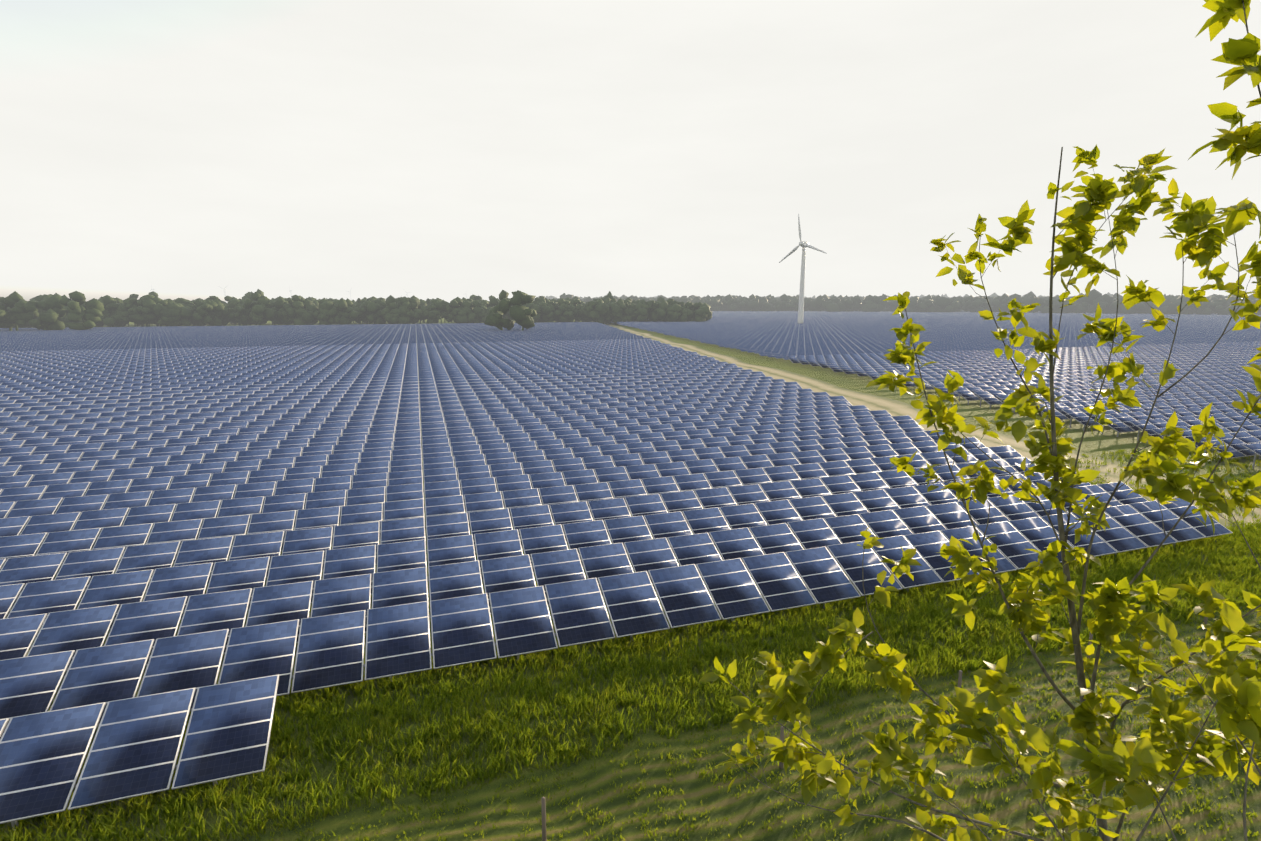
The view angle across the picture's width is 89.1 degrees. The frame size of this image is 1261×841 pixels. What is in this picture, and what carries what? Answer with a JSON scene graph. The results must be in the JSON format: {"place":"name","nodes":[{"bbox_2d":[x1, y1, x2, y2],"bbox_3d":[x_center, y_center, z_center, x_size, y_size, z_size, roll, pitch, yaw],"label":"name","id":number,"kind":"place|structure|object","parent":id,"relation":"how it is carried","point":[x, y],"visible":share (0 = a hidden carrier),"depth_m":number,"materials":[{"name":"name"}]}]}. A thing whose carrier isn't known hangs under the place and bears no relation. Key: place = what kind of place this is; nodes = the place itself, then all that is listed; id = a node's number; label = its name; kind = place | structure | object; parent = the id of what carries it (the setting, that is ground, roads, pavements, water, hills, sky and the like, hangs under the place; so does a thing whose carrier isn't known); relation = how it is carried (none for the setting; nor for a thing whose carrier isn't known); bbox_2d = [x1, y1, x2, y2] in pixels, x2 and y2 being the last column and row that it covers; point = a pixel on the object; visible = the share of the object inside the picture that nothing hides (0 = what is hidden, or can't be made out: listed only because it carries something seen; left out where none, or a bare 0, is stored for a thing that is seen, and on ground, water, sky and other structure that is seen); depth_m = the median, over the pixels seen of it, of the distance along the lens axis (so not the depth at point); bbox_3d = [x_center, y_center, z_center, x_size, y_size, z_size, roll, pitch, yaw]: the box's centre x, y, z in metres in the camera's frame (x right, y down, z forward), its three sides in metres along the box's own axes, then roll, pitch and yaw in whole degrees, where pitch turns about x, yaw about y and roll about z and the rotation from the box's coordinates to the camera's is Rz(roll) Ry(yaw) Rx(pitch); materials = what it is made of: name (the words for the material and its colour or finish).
{"place":"outdoors","nodes":[
{"label":"outdoors","id":0,"kind":"place"},
{"bbox_2d":[0,322,1232,823],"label":"solar field","id":1,"kind":"structure","parent":0,"point":[94,412],"depth_m":27.09,"materials":[{"name":"blue glass"}]},
{"bbox_2d":[0,302,1260,840],"bbox_3d":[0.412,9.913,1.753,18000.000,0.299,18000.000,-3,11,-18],"label":"ground","id":2,"kind":"structure","parent":0,"point":[756,806],"depth_m":13.84,"materials":[{"name":"green plant"}]},
{"bbox_2d":[0,289,712,330],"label":"forest edge","id":3,"kind":"object","parent":2,"relation":"on","point":[75,311],"visible":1,"depth_m":238.82,"materials":[{"name":"green plant"}]},
{"bbox_2d":[8,384,1174,830],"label":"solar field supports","id":4,"kind":"object","parent":2,"relation":"on","point":[14,824],"depth_m":24.23,"materials":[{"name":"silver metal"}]},
{"bbox_2d":[0,448,1260,840],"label":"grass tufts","id":5,"kind":"object","parent":2,"relation":"on","point":[1122,566],"visible":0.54,"depth_m":16.22,"materials":[{"name":"green plant"}]},
{"bbox_2d":[779,214,826,323],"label":"wind turbine","id":6,"kind":"object","parent":2,"relation":"on","point":[803,244],"visible":0.9,"depth_m":248.94,"materials":[{"name":"white paint"}]},
{"bbox_2d":[541,616,1207,840],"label":"fence posts","id":7,"kind":"object","parent":2,"relation":"on","point":[543,805],"visible":0.5,"depth_m":13.81,"materials":[{"name":"brown wood"}]},
{"bbox_2d":[533,289,1260,314],"bbox_3d":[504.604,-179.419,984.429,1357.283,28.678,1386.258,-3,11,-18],"label":"woods","id":8,"kind":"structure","parent":2,"relation":"on","point":[1215,304],"depth_m":506.67,"materials":[{"name":"green plant"}]},
{"bbox_2d":[699,0,1260,840],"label":"sapling tree","id":9,"kind":"object","parent":2,"relation":"on","point":[1231,684],"depth_m":9.71,"materials":[{"name":"green plant"}]},
{"bbox_2d":[959,394,1260,468],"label":"solar field supports","id":10,"kind":"object","parent":2,"relation":"on","point":[1254,460],"visible":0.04,"depth_m":46.87,"materials":[{"name":"silver metal"}]},
{"bbox_2d":[0,0,1260,301],"label":"sky","id":11,"kind":"structure","parent":0,"point":[446,150],"materials":[{"name":"white"}]},
{"bbox_2d":[592,321,1260,529],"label":"dirt road","id":12,"kind":"structure","parent":0,"point":[870,402],"depth_m":59.78,"materials":[{"name":"beige soil"}]},
{"bbox_2d":[611,310,1260,458],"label":"solar field","id":13,"kind":"structure","parent":0,"point":[964,344],"depth_m":107.89,"materials":[{"name":"blue glass"}]}
]}

